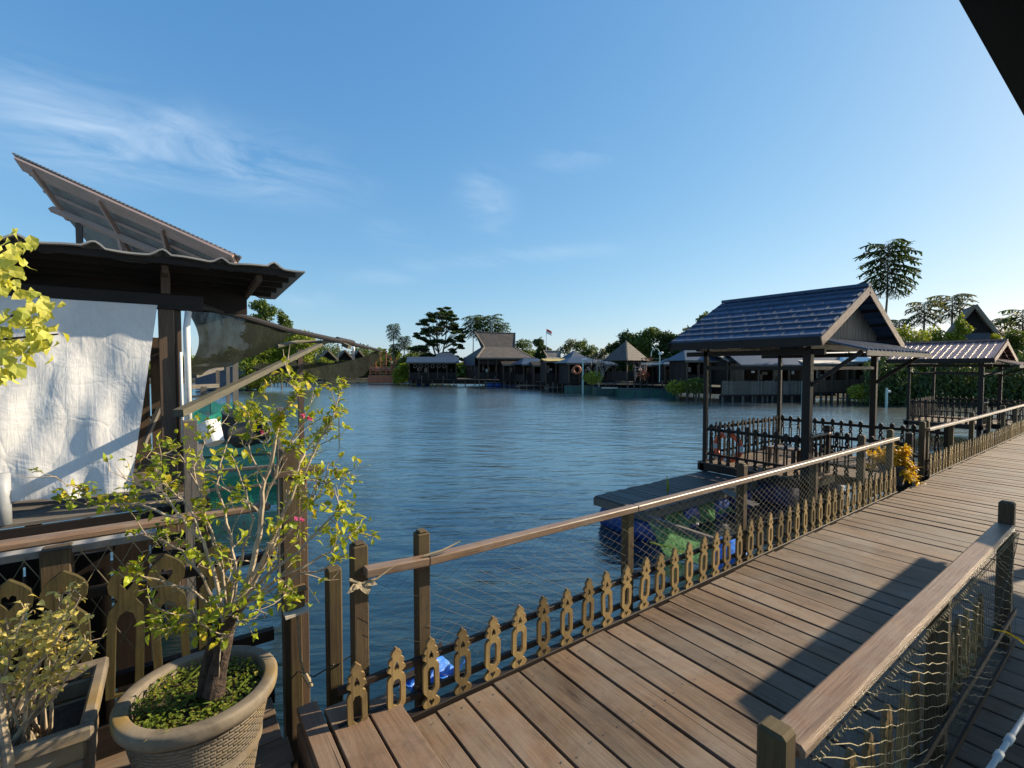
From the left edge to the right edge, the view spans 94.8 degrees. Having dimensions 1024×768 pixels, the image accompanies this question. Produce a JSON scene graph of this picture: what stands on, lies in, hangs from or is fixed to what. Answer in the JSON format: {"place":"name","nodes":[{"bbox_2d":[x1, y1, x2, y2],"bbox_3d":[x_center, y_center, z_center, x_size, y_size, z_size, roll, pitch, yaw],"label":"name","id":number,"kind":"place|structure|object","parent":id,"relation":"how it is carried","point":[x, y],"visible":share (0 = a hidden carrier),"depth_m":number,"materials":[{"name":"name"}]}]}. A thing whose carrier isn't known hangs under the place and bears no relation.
{"place":"outdoors","nodes":[
{"label":"outdoors","id":0,"kind":"place"},
{"bbox_2d":[0,382,1023,737],"bbox_3d":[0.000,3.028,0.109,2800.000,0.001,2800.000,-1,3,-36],"label":"lake water","id":1,"kind":"structure","parent":0,"point":[450,464],"depth_m":11.85,"materials":[{"name":"liquid"}]},
{"bbox_2d":[0,234,304,607],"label":"tarpaulin hut","id":2,"kind":"object","parent":1,"relation":"on","point":[170,285],"visible":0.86,"depth_m":6.18,"materials":[{"name":"brown wood"}]},
{"bbox_2d":[0,295,156,501],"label":"white tarpaulin","id":3,"kind":"object","parent":2,"relation":"hanging from","point":[71,410],"visible":0.85,"depth_m":5.66,"materials":[{"name":"fabric"}]},
{"bbox_2d":[12,152,241,457],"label":"leaning roof","id":4,"kind":"structure","parent":2,"relation":"on","point":[103,219],"depth_m":10.34,"materials":[{"name":"grey metal"}]},
{"bbox_2d":[179,311,191,441],"bbox_3d":[-4.372,0.015,6.340,0.098,1.996,0.157,1,2,16],"label":"drain pipe","id":5,"kind":"object","parent":2,"relation":"attached to","point":[187,356],"visible":0.54,"depth_m":6.30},
{"bbox_2d":[197,419,224,446],"bbox_3d":[-4.031,0.655,6.320,0.365,0.381,0.288,1,2,15],"label":"white bucket","id":6,"kind":"object","parent":2,"relation":"on","point":[216,438],"visible":0.77,"depth_m":6.22,"materials":[{"name":"plastic"}]},
{"bbox_2d":[221,409,246,441],"bbox_3d":[-4.088,0.618,6.994,0.403,0.472,0.436,-1,3,-36],"label":"plastic tub","id":7,"kind":"object","parent":2,"relation":"on","point":[230,419],"visible":0.2,"depth_m":6.84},
{"bbox_2d":[227,416,270,447],"bbox_3d":[-3.686,0.662,6.603,0.493,0.479,0.423,0,2,6],"label":"plastic tub","id":8,"kind":"object","parent":2,"relation":"on","point":[235,441],"visible":0.56,"depth_m":6.47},
{"bbox_2d":[173,304,380,416],"bbox_3d":[-5.662,-0.704,14.232,1.030,1.577,17.650,0,2,-8],"label":"shade net","id":9,"kind":"object","parent":2,"relation":"attached to","point":[226,340],"visible":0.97,"depth_m":7.96,"materials":[{"name":"netting fabric"},{"name":"wood"}]},
{"bbox_2d":[251,343,378,454],"bbox_3d":[-7.082,0.709,18.182,0.490,4.678,10.331,0,2,4],"label":"shade net","id":10,"kind":"object","parent":2,"relation":"hanging from","point":[355,368],"visible":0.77,"depth_m":18.12,"materials":[{"name":"green netting fabric"}]},
{"bbox_2d":[134,367,223,471],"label":"timber walkway","id":11,"kind":"structure","parent":1,"relation":"on","point":[154,419],"depth_m":7.96,"materials":[{"name":"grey wood"}]},
{"bbox_2d":[182,420,197,608],"bbox_3d":[-4.040,1.971,5.954,0.153,3.033,0.150,-1,3,-36],"label":"wooden stake","id":12,"kind":"object","parent":1,"relation":"in","point":[191,442],"visible":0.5,"depth_m":5.86,"materials":[{"name":"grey wood"}]},
{"bbox_2d":[191,457,204,619],"bbox_3d":[-3.739,2.191,5.652,0.148,2.616,0.130,-1,3,-36],"label":"wooden stake","id":13,"kind":"object","parent":1,"relation":"in","point":[195,491],"visible":0.22,"depth_m":5.55,"materials":[{"name":"grey wood"}]},
{"bbox_2d":[193,402,235,424],"bbox_3d":[-17.527,1.913,27.689,2.635,1.450,9.977,-1,3,-36],"label":"green pen","id":14,"kind":"object","parent":1,"relation":"on","point":[213,407],"visible":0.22,"depth_m":31.15,"materials":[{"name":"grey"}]},
{"bbox_2d":[195,365,255,389],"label":"dark shed","id":15,"kind":"structure","parent":1,"relation":"on","point":[209,378],"depth_m":60.59,"materials":[{"name":"blue wood"}]},
{"bbox_2d":[232,362,238,408],"bbox_3d":[-17.663,0.506,30.064,0.339,4.234,0.300,-1,3,-36],"label":"wooden stake","id":16,"kind":"object","parent":1,"relation":"in","point":[235,378],"visible":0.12,"depth_m":29.93,"materials":[{"name":"grey wood"}]},
{"bbox_2d":[198,433,276,508],"bbox_3d":[-6.738,1.910,11.596,2.050,1.250,4.398,-1,2,-29],"label":"netted cage","id":17,"kind":"object","parent":1,"relation":"on","point":[261,459],"visible":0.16,"depth_m":10.00,"materials":[{"name":"teal fabric"}]},
{"bbox_2d":[276,407,282,572],"bbox_3d":[-3.221,1.894,6.548,0.103,3.145,0.075,-1,3,-36],"label":"wooden stake","id":18,"kind":"object","parent":1,"relation":"in","point":[278,500],"visible":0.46,"depth_m":6.49,"materials":[{"name":"brown wood"}]},
{"bbox_2d":[272,329,321,382],"bbox_3d":[-29.117,-3.271,64.028,6.839,8.453,5.337,1,2,33],"label":"broadleaf tree","id":19,"kind":"object","parent":1,"relation":"on","point":[292,350],"visible":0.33,"depth_m":62.98,"materials":[{"name":"green plant"}]},
{"bbox_2d":[297,564,349,734],"bbox_3d":[-1.102,2.542,3.045,0.579,2.702,0.175,1,2,25],"label":"mooring post","id":20,"kind":"object","parent":1,"relation":"in","point":[334,634],"visible":0.58,"depth_m":3.04,"materials":[{"name":"brown wood"}]},
{"bbox_2d":[368,350,396,382],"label":"pergola","id":21,"kind":"object","parent":1,"relation":"on","point":[380,378],"visible":0.87,"depth_m":83.71,"materials":[{"name":"orange paint"}]},
{"bbox_2d":[393,642,464,691],"bbox_3d":[-0.783,2.536,4.127,0.639,0.280,0.485,-1,3,-36],"label":"blue float","id":22,"kind":"object","parent":1,"relation":"on","point":[448,670],"visible":0.41,"depth_m":4.11,"materials":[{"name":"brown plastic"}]},
{"bbox_2d":[406,357,458,385],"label":"long wing","id":23,"kind":"structure","parent":1,"relation":"on","point":[433,367],"depth_m":77.96,"materials":[{"name":"wood"}]},
{"bbox_2d":[463,332,534,386],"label":"lakeside hall","id":24,"kind":"structure","parent":1,"relation":"on","point":[489,355],"depth_m":75.95,"materials":[{"name":"wood"}]},
{"bbox_2d":[500,361,516,386],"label":"hut","id":25,"kind":"object","parent":1,"relation":"on","point":[509,374],"visible":0.52,"depth_m":72.58,"materials":[{"name":"grey wood"}]},
{"bbox_2d":[511,358,539,384],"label":"thatched hut","id":26,"kind":"object","parent":1,"relation":"in","point":[522,374],"visible":0.49,"depth_m":69.21,"materials":[{"name":"blue wood"}]},
{"bbox_2d":[529,362,539,382],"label":"hut","id":27,"kind":"object","parent":1,"relation":"on","point":[534,371],"visible":0.28,"depth_m":66.85,"materials":[{"name":"grey wood"}]},
{"bbox_2d":[539,359,563,390],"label":"thatched hut","id":28,"kind":"object","parent":1,"relation":"in","point":[549,370],"visible":0.51,"depth_m":60.50,"materials":[{"name":"grey wood"}]},
{"bbox_2d":[407,376,720,397],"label":"shore walkway","id":29,"kind":"structure","parent":1,"relation":"on","point":[714,390],"depth_m":72.25,"materials":[{"name":"brown wood"}]},
{"bbox_2d":[554,357,604,385],"bbox_3d":[8.222,-0.595,58.027,4.900,5.485,4.655,-1,2,-14],"label":"blue roofed hut","id":30,"kind":"object","parent":1,"relation":"on","point":[567,375],"visible":0.65,"depth_m":56.63,"materials":[{"name":"wood"}]},
{"bbox_2d":[564,385,595,393],"bbox_3d":[7.899,0.882,55.068,3.346,1.546,3.070,0,2,0],"label":"fish tank","id":31,"kind":"object","parent":1,"relation":"in","point":[573,389],"visible":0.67,"depth_m":53.59,"materials":[{"name":"teal plastic"}]},
{"bbox_2d":[582,370,603,395],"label":"tree","id":32,"kind":"object","parent":1,"relation":"on","point":[595,377],"visible":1,"depth_m":49.94,"materials":[{"name":"green plant"}]},
{"bbox_2d":[592,386,614,394],"bbox_3d":[10.077,1.007,52.068,2.044,1.510,3.070,0,2,0],"label":"fish tank","id":33,"kind":"object","parent":1,"relation":"in","point":[600,390],"visible":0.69,"depth_m":50.59,"materials":[{"name":"teal plastic"}]},
{"bbox_2d":[590,360,617,383],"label":"hut","id":34,"kind":"object","parent":1,"relation":"on","point":[608,363],"visible":0.3,"depth_m":59.60,"materials":[{"name":"blue wood"}]},
{"bbox_2d":[602,340,649,387],"bbox_3d":[12.580,-1.234,51.967,3.708,7.196,3.728,-1,2,-34],"label":"pyramid hut","id":35,"kind":"object","parent":1,"relation":"on","point":[626,351],"visible":0.83,"depth_m":50.91,"materials":[{"name":"grey"}]},
{"bbox_2d":[615,388,675,396],"bbox_3d":[13.857,1.124,49.069,5.739,1.493,3.270,0,2,0],"label":"fish tank","id":36,"kind":"object","parent":1,"relation":"in","point":[640,392],"visible":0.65,"depth_m":47.49,"materials":[{"name":"teal plastic"}]},
{"bbox_2d":[631,362,671,385],"bbox_3d":[16.342,-0.184,55.037,3.800,4.879,3.455,0,2,-6],"label":"hut","id":37,"kind":"object","parent":1,"relation":"on","point":[651,377],"visible":0.26,"depth_m":53.47,"materials":[{"name":"brown wood"}]},
{"bbox_2d":[652,359,689,394],"bbox_3d":[17.598,-0.187,52.033,3.200,5.100,3.655,0,2,-4],"label":"hut","id":38,"kind":"object","parent":1,"relation":"on","point":[664,373],"visible":0.41,"depth_m":51.34,"materials":[{"name":"blue wood"}]},
{"bbox_2d":[593,471,756,541],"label":"floating platform","id":39,"kind":"structure","parent":1,"relation":"on","point":[629,496],"depth_m":9.07,"materials":[{"name":"grey wood"}]},
{"bbox_2d":[664,379,687,398],"bbox_3d":[15.358,0.611,44.074,2.359,2.280,1.500,0,2,0],"label":"shore shrub","id":40,"kind":"object","parent":1,"relation":"on","point":[675,387],"visible":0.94,"depth_m":43.90,"materials":[{"name":"green plant"}]},
{"bbox_2d":[663,350,721,398],"bbox_3d":[18.774,-0.405,47.019,5.600,5.894,4.555,0,2,-8],"label":"blue roofed hut","id":41,"kind":"object","parent":1,"relation":"on","point":[682,366],"visible":0.48,"depth_m":45.69,"materials":[{"name":"wood"}]},
{"bbox_2d":[683,377,709,399],"bbox_3d":[16.911,0.545,43.092,2.414,2.480,1.560,0,2,0],"label":"shore shrub","id":42,"kind":"object","parent":1,"relation":"on","point":[696,384],"visible":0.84,"depth_m":42.87,"materials":[{"name":"green plant"}]},
{"bbox_2d":[637,488,758,572],"bbox_3d":[3.406,2.428,8.442,1.707,0.654,3.235,1,3,35],"label":"fish cage","id":43,"kind":"object","parent":1,"relation":"on","point":[706,515],"visible":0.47,"depth_m":7.63,"materials":[{"name":"green netting"},{"name":"blue plastic"},{"name":"grey wood"}]},
{"bbox_2d":[700,356,746,393],"bbox_3d":[20.556,-0.283,46.025,3.600,5.723,4.255,-1,2,-28],"label":"pale roofed hut","id":44,"kind":"object","parent":1,"relation":"on","point":[720,376],"visible":0.34,"depth_m":44.71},
{"bbox_2d":[715,537,746,569],"bbox_3d":[3.155,2.559,6.766,0.520,0.533,0.822,1,2,22],"label":"float drum","id":45,"kind":"object","parent":1,"relation":"on","point":[720,566],"visible":0.04,"depth_m":6.61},
{"bbox_2d":[749,480,798,506],"bbox_3d":[5.898,2.420,10.635,0.603,0.602,0.895,-1,3,-36],"label":"float drum","id":46,"kind":"object","parent":1,"relation":"on","point":[774,495],"visible":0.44,"depth_m":10.36,"materials":[{"name":"blue plastic"}]},
{"bbox_2d":[719,380,835,401],"bbox_3d":[23.557,1.206,41.719,10.500,3.055,0.360,0,2,-3],"label":"picket fence","id":47,"kind":"object","parent":1,"relation":"in","point":[753,389],"visible":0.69,"depth_m":41.51,"materials":[{"name":"grey wood"}]},
{"bbox_2d":[718,356,850,400],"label":"long lake house","id":48,"kind":"structure","parent":1,"relation":"on","point":[756,375],"depth_m":42.60,"materials":[{"name":"wood"}]},
{"bbox_2d":[668,283,948,518],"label":"lake pavilion","id":49,"kind":"structure","parent":1,"relation":"on","point":[808,326],"depth_m":10.42,"materials":[{"name":"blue wood"}]},
{"bbox_2d":[713,432,742,462],"bbox_3d":[4.976,1.457,10.854,0.122,0.722,0.722,-1,3,-36],"label":"lifebuoy","id":50,"kind":"object","parent":49,"relation":"hanging from","point":[723,434],"visible":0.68,"depth_m":10.82,"materials":[{"name":"white paint"}]},
{"bbox_2d":[767,445,800,465],"bbox_3d":[6.148,1.646,10.603,0.440,0.450,0.600,-1,3,-36],"label":"stool","id":51,"kind":"object","parent":49,"relation":"on","point":[781,447],"visible":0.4,"depth_m":10.66,"materials":[{"name":"brown wood"}]},
{"bbox_2d":[877,462,906,485],"bbox_3d":[6.941,1.643,8.596,0.450,0.360,0.450,-1,3,-36],"label":"plant pot","id":52,"kind":"object","parent":49,"relation":"on","point":[899,479],"visible":0.5,"depth_m":8.44,"materials":[{"name":"plastic"}]},
{"bbox_2d":[866,443,926,485],"bbox_3d":[6.968,1.410,8.590,0.840,0.780,0.968,-1,3,-36],"label":"golden plant","id":53,"kind":"object","parent":52,"relation":"in","point":[901,454],"visible":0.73,"depth_m":8.42,"materials":[{"name":"yellow plant"}]},
{"bbox_2d":[786,360,858,401],"bbox_3d":[28.088,0.233,43.036,4.600,4.907,3.455,0,2,-4],"label":"white roofed hut","id":54,"kind":"object","parent":1,"relation":"on","point":[831,386],"visible":0.49,"depth_m":41.56,"materials":[{"name":"grey wood"}]},
{"bbox_2d":[828,357,878,400],"bbox_3d":[31.255,0.106,43.032,3.300,5.161,3.455,0,2,6],"label":"white roofed hut","id":55,"kind":"object","parent":1,"relation":"on","point":[841,374],"visible":0.27,"depth_m":41.98,"materials":[{"name":"paint"}]},
{"bbox_2d":[846,384,868,404],"bbox_3d":[28.241,0.924,38.099,2.376,2.083,1.532,0,2,0],"label":"shore shrub","id":56,"kind":"object","parent":1,"relation":"on","point":[859,391],"visible":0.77,"depth_m":37.96,"materials":[{"name":"green plant"}]},
{"bbox_2d":[886,339,1023,438],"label":"lake pavilion","id":57,"kind":"structure","parent":1,"relation":"on","point":[981,355],"depth_m":19.31,"materials":[{"name":"brown wood"}]},
{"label":"boardwalk frame","id":58,"kind":"structure","parent":1,"relation":"in","visible":0},
{"bbox_2d":[414,434,1023,767],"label":"boardwalk deck","id":59,"kind":"structure","parent":58,"relation":"on","point":[714,674],"depth_m":3.35,"materials":[{"name":"brown wood"}]},
{"bbox_2d":[297,693,443,767],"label":"step boards","id":60,"kind":"object","parent":59,"relation":"on","point":[390,738],"visible":0.78,"depth_m":2.51,"materials":[{"name":"brown wood"}]},
{"bbox_2d":[337,429,899,767],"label":"boardwalk railing","id":61,"kind":"object","parent":59,"relation":"attached to","point":[427,651],"visible":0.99,"depth_m":3.54,"materials":[{"name":"brown wood"}]},
{"bbox_2d":[347,564,396,593],"bbox_3d":[-0.775,1.100,2.622,0.284,0.121,0.074,-1,2,-28],"label":"cloth tie","id":62,"kind":"object","parent":61,"relation":"attached to","point":[362,586],"visible":1,"depth_m":2.59,"materials":[{"name":"fabric"}]},
{"bbox_2d":[756,500,1019,767],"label":"boardwalk railing","id":63,"kind":"object","parent":59,"relation":"attached to","point":[805,726],"visible":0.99,"depth_m":2.35,"materials":[{"name":"brown wood"}]},
{"bbox_2d":[917,404,1023,482],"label":"boardwalk railing","id":64,"kind":"object","parent":59,"relation":"attached to","point":[983,443],"visible":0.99,"depth_m":10.44,"materials":[{"name":"brown wood"}]},
{"bbox_2d":[986,712,1023,767],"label":"water pipe","id":65,"kind":"object","parent":59,"relation":"on","point":[1008,740],"visible":1,"depth_m":2.41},
{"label":"terrace frame","id":66,"kind":"structure","parent":1,"relation":"in","visible":0},
{"bbox_2d":[95,697,294,767],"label":"terrace deck","id":67,"kind":"structure","parent":66,"relation":"on","point":[274,749],"depth_m":2.57,"materials":[{"name":"brown wood"}]},
{"bbox_2d":[0,228,69,386],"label":"leaning shrub","id":68,"kind":"object","parent":67,"relation":"on","point":[38,337],"visible":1,"depth_m":1.62,"materials":[{"name":"yellow plant"}]},
{"bbox_2d":[0,657,108,767],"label":"planter box","id":69,"kind":"object","parent":67,"relation":"on","point":[71,741],"visible":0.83,"depth_m":2.10,"materials":[{"name":"wood"}]},
{"bbox_2d":[0,581,106,767],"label":"shrub","id":70,"kind":"object","parent":69,"relation":"on","point":[39,687],"visible":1,"depth_m":1.89,"materials":[{"name":"green plant"}]},
{"bbox_2d":[0,448,323,767],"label":"terrace fence","id":71,"kind":"object","parent":67,"relation":"on","point":[53,562],"visible":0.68,"depth_m":2.71,"materials":[{"name":"brown wood"}]},
{"bbox_2d":[109,645,277,767],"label":"clay pot","id":72,"kind":"object","parent":67,"relation":"on","point":[229,737],"visible":0.82,"depth_m":2.08,"materials":[{"name":"ceramic"}]},
{"bbox_2d":[129,655,263,741],"bbox_3d":[-1.448,1.427,2.233,0.576,0.122,0.534,-1,3,-36],"label":"ground cover","id":73,"kind":"object","parent":72,"relation":"on","point":[147,723],"visible":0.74,"depth_m":2.17,"materials":[{"name":"green plant"}]},
{"bbox_2d":[16,346,380,699],"bbox_3d":[-1.321,0.640,2.194,1.360,1.626,0.815,0,2,-2],"label":"bougainvillea","id":74,"kind":"object","parent":72,"relation":"in","point":[211,685],"visible":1,"depth_m":2.12,"materials":[{"name":"green plant"}]},
{"bbox_2d":[0,0,1023,361],"label":"sky","id":75,"kind":"structure","parent":0,"point":[594,171],"materials":[{"name":"blue"}]},
{"bbox_2d":[149,377,893,399],"bbox_3d":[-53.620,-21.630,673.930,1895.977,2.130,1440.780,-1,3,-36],"label":"shore ground","id":76,"kind":"structure","parent":0,"point":[362,379],"depth_m":87.97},
{"bbox_2d":[238,346,285,390],"bbox_3d":[-33.325,-2.233,62.132,7.065,7.598,6.874,-1,2,-31],"label":"broadleaf tree","id":77,"kind":"object","parent":76,"relation":"on","point":[269,356],"visible":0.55,"depth_m":60.81,"materials":[{"name":"green plant"}]},
{"bbox_2d":[248,298,278,384],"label":"broadleaf tree","id":78,"kind":"object","parent":76,"relation":"on","point":[264,309],"visible":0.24,"depth_m":65.19,"materials":[{"name":"green plant"}]},
{"bbox_2d":[276,309,293,387],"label":"broadleaf tree","id":79,"kind":"object","parent":76,"relation":"on","point":[281,317],"visible":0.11,"depth_m":67.45,"materials":[{"name":"green plant"}]},
{"bbox_2d":[310,339,351,377],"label":"broadleaf tree","id":80,"kind":"object","parent":76,"relation":"on","point":[333,351],"visible":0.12,"depth_m":103.03,"materials":[{"name":"green plant"}]},
{"bbox_2d":[346,343,387,377],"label":"broadleaf tree","id":81,"kind":"object","parent":76,"relation":"on","point":[365,352],"visible":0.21,"depth_m":107.43,"materials":[{"name":"green plant"}]},
{"bbox_2d":[386,323,400,374],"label":"feathery tree","id":82,"kind":"object","parent":76,"relation":"on","point":[395,333],"visible":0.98,"depth_m":91.62,"materials":[{"name":"green plant"}]},
{"bbox_2d":[391,363,412,383],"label":"broadleaf tree","id":83,"kind":"object","parent":76,"relation":"on","point":[400,374],"visible":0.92,"depth_m":81.36,"materials":[{"name":"green plant"}]},
{"bbox_2d":[396,336,411,354],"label":"feathery tree","id":84,"kind":"object","parent":76,"relation":"on","point":[406,342],"visible":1,"depth_m":89.69,"materials":[{"name":"green plant"}]},
{"bbox_2d":[407,306,465,361],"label":"rain tree","id":85,"kind":"object","parent":76,"relation":"on","point":[442,314],"visible":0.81,"depth_m":93.81,"materials":[{"name":"green plant"}]},
{"bbox_2d":[461,315,484,351],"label":"feathery tree","id":86,"kind":"object","parent":76,"relation":"on","point":[470,324],"visible":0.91,"depth_m":95.40,"materials":[{"name":"green plant"}]},
{"bbox_2d":[481,314,504,331],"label":"feathery tree","id":87,"kind":"object","parent":76,"relation":"on","point":[492,322],"visible":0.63,"depth_m":95.29,"materials":[{"name":"green plant"}]},
{"bbox_2d":[149,347,849,376],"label":"woods","id":88,"kind":"object","parent":76,"relation":"on","point":[461,370],"visible":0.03,"depth_m":109.39,"materials":[{"name":"green plant"}]},
{"bbox_2d":[515,338,532,355],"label":"broadleaf tree","id":89,"kind":"object","parent":76,"relation":"on","point":[519,344],"visible":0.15,"depth_m":97.33,"materials":[{"name":"green plant"}]},
{"bbox_2d":[532,336,551,359],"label":"broadleaf tree","id":90,"kind":"object","parent":76,"relation":"on","point":[539,352],"visible":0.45,"depth_m":91.46,"materials":[{"name":"green plant"}]},
{"bbox_2d":[543,350,563,358],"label":"horned hut","id":91,"kind":"object","parent":76,"relation":"on","point":[552,354],"visible":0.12,"depth_m":71.62,"materials":[{"name":"stone"}]},
{"bbox_2d":[572,338,598,357],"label":"broadleaf tree","id":92,"kind":"object","parent":76,"relation":"on","point":[584,350],"visible":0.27,"depth_m":85.25,"materials":[{"name":"green plant"}]},
{"bbox_2d":[613,328,637,381],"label":"broadleaf tree","id":93,"kind":"object","parent":76,"relation":"on","point":[624,337],"visible":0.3,"depth_m":77.36,"materials":[{"name":"green plant"}]},
{"bbox_2d":[624,327,663,370],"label":"broadleaf tree","id":94,"kind":"object","parent":76,"relation":"on","point":[644,342],"visible":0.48,"depth_m":75.09,"materials":[{"name":"green plant"}]},
{"bbox_2d":[649,329,681,361],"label":"broadleaf tree","id":95,"kind":"object","parent":76,"relation":"on","point":[664,341],"visible":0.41,"depth_m":74.45,"materials":[{"name":"green plant"}]},
{"bbox_2d":[853,238,922,312],"bbox_3d":[34.860,-5.801,43.864,4.872,14.922,5.331,-1,2,-26],"label":"feathery tree","id":96,"kind":"object","parent":76,"relation":"on","point":[898,280],"visible":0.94,"depth_m":43.24,"materials":[{"name":"green plant"}]},
{"bbox_2d":[878,324,931,382],"bbox_3d":[35.175,-1.844,41.992,4.804,7.137,3.471,0,2,0],"label":"broadleaf tree","id":97,"kind":"object","parent":76,"relation":"on","point":[909,336],"visible":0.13,"depth_m":41.38,"materials":[{"name":"green plant"}]},
{"bbox_2d":[903,300,948,335],"bbox_3d":[40.075,-3.272,45.978,3.368,9.712,3.710,0,2,0],"label":"feathery tree","id":98,"kind":"object","parent":76,"relation":"on","point":[923,312],"visible":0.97,"depth_m":45.65,"materials":[{"name":"green plant"}]},
{"bbox_2d":[917,324,947,369],"bbox_3d":[38.462,-1.903,42.982,5.283,7.229,4.204,0,2,0],"label":"broadleaf tree","id":99,"kind":"object","parent":76,"relation":"on","point":[937,334],"visible":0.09,"depth_m":42.76,"materials":[{"name":"green plant"}]},
{"bbox_2d":[862,350,1023,405],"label":"undergrowth","id":100,"kind":"object","parent":76,"relation":"on","point":[952,386],"visible":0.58,"depth_m":37.42,"materials":[{"name":"green plant"}]},
{"bbox_2d":[925,293,978,324],"bbox_3d":[44.728,-3.829,47.843,4.249,10.690,4.353,0,2,0],"label":"feathery tree","id":101,"kind":"object","parent":76,"relation":"on","point":[960,304],"visible":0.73,"depth_m":47.58,"materials":[{"name":"green plant"}]},
{"bbox_2d":[944,312,974,370],"bbox_3d":[39.032,-2.217,40.897,2.277,7.996,1.985,0,2,0],"label":"broadleaf tree","id":102,"kind":"object","parent":76,"relation":"on","point":[962,327],"visible":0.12,"depth_m":40.74,"materials":[{"name":"green plant"}]},
{"bbox_2d":[946,304,998,395],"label":"gable house","id":103,"kind":"structure","parent":76,"relation":"on","point":[977,319],"depth_m":42.41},
{"bbox_2d":[994,309,1023,337],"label":"feathery tree","id":104,"kind":"object","parent":76,"relation":"on","point":[1012,320],"visible":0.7,"depth_m":47.20,"materials":[{"name":"green plant"}]},
{"bbox_2d":[1002,328,1023,379],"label":"broadleaf tree","id":105,"kind":"object","parent":76,"relation":"on","point":[1016,341],"visible":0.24,"depth_m":43.49,"materials":[{"name":"green plant"}]},
{"bbox_2d":[959,0,1023,114],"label":"veranda roof","id":106,"kind":"structure","parent":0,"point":[998,25],"depth_m":0.78,"materials":[{"name":"metal"}]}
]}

